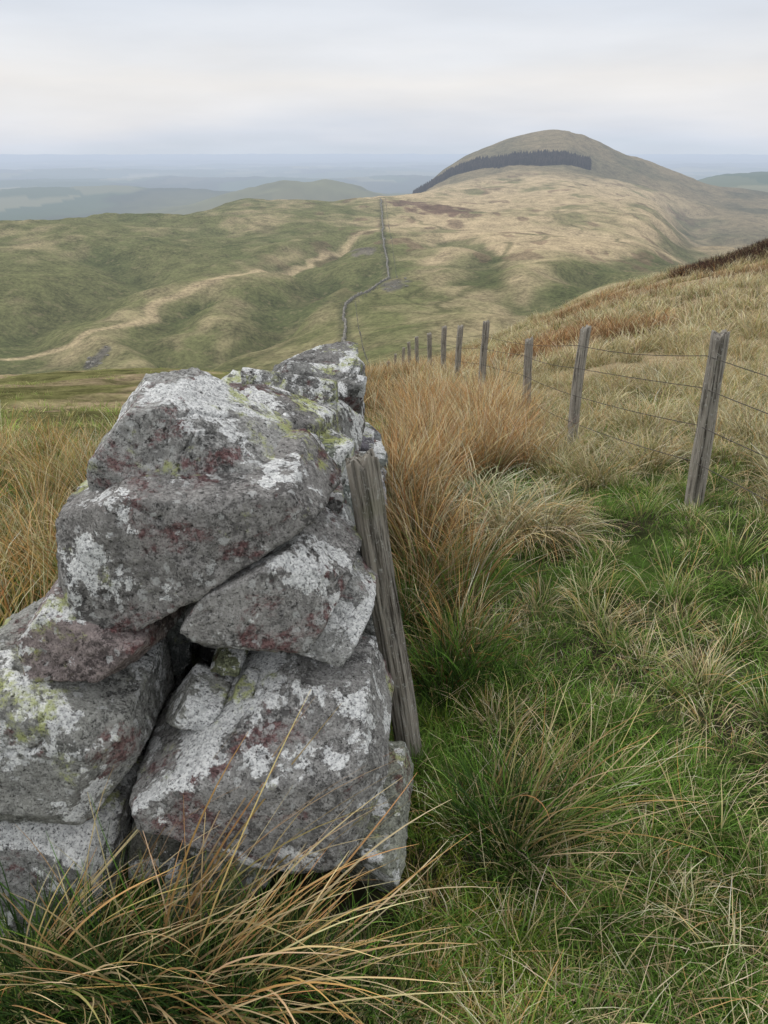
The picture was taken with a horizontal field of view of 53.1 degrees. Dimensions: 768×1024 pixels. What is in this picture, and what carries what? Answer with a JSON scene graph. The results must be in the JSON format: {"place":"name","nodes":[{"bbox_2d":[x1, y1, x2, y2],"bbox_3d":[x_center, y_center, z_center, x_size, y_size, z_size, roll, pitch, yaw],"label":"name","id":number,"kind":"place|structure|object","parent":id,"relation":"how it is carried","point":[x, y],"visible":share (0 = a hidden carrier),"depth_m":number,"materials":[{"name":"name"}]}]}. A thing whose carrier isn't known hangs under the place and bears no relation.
{"place":"outdoors","nodes":[
{"label":"outdoors","id":0,"kind":"place"},
{"bbox_2d":[0,129,767,1023],"bbox_3d":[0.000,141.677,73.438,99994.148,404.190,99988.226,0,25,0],"label":"hill terrain","id":1,"kind":"structure","parent":0,"point":[212,265],"depth_m":430.54,"materials":[{"name":"green plant"}]},
{"bbox_2d":[86,346,108,368],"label":"rock outcrop","id":2,"kind":"object","parent":1,"relation":"on","point":[93,361],"visible":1,"depth_m":327.11,"materials":[{"name":"grey stone"}]},
{"bbox_2d":[0,341,413,936],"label":"dry stone wall","id":3,"kind":"structure","parent":1,"relation":"on","point":[191,612],"depth_m":1.76,"materials":[{"name":"grey stone"}]},
{"bbox_2d":[0,690,494,1023],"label":"foreground rush","id":4,"kind":"object","parent":1,"relation":"on","point":[214,985],"visible":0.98,"depth_m":1.62,"materials":[{"name":"beige plant"}]},
{"bbox_2d":[0,348,584,709],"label":"rush clumps","id":5,"kind":"object","parent":1,"relation":"on","point":[402,482],"visible":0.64,"depth_m":4.46,"materials":[{"name":"brown plant"}]},
{"bbox_2d":[341,198,389,341],"bbox_3d":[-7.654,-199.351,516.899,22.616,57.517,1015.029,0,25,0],"label":"distant stone wall","id":6,"kind":"structure","parent":1,"relation":"on","point":[350,299],"depth_m":397.38,"materials":[{"name":"grey stone"}]},
{"bbox_2d":[355,198,397,366],"bbox_3d":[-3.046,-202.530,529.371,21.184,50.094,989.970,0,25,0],"label":"distant fence","id":7,"kind":"object","parent":1,"relation":"on","point":[366,295],"visible":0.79,"depth_m":332.82,"materials":[{"name":"wood"}]},
{"bbox_2d":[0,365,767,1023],"bbox_3d":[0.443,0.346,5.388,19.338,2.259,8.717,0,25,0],"label":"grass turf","id":8,"kind":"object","parent":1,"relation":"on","point":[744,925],"depth_m":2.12,"materials":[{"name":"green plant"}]},
{"bbox_2d":[0,242,767,516],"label":"moorland tussock grass","id":9,"kind":"structure","parent":1,"relation":"on","point":[703,324],"depth_m":10.38,"materials":[{"name":"brown plant"}]},
{"bbox_2d":[345,447,422,761],"bbox_3d":[0.030,0.426,2.233,0.082,1.367,0.095,-25,34,-25],"label":"leaning wooden post","id":10,"kind":"object","parent":1,"relation":"on","point":[367,494],"visible":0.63,"depth_m":2.07,"materials":[{"name":"grey wood"}]},
{"bbox_2d":[384,277,408,291],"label":"rock outcrop","id":11,"kind":"object","parent":1,"relation":"on","point":[395,286],"visible":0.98,"depth_m":390.35,"materials":[{"name":"grey stone"}]},
{"bbox_2d":[412,149,591,193],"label":"conifer plantation","id":12,"kind":"object","parent":1,"relation":"on","point":[544,157],"visible":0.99,"depth_m":1641.04,"materials":[{"name":"green plant"}]},
{"bbox_2d":[418,446,638,567],"bbox_3d":[0.798,-0.070,4.479,1.304,0.589,1.726,0,25,0],"label":"pale grass tussock","id":13,"kind":"object","parent":1,"relation":"on","point":[531,510],"depth_m":4.34,"materials":[{"name":"beige plant"}]},
{"bbox_2d":[387,320,767,506],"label":"post and wire fence","id":14,"kind":"object","parent":1,"relation":"on","point":[705,429],"visible":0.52,"depth_m":4.55,"materials":[{"name":"grey wood"}]},
{"bbox_2d":[412,474,767,922],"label":"wispy rush","id":15,"kind":"object","parent":1,"relation":"on","point":[529,810],"visible":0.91,"depth_m":2.10,"materials":[{"name":"green plant"}]},
{"bbox_2d":[666,237,767,277],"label":"heather bushes","id":16,"kind":"object","parent":1,"relation":"on","point":[747,251],"visible":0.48,"depth_m":34.25,"materials":[{"name":"brown plant"}]},
{"bbox_2d":[0,0,767,154],"label":"sky","id":17,"kind":"structure","parent":0,"point":[78,77],"materials":[{"name":"white"}]}
]}

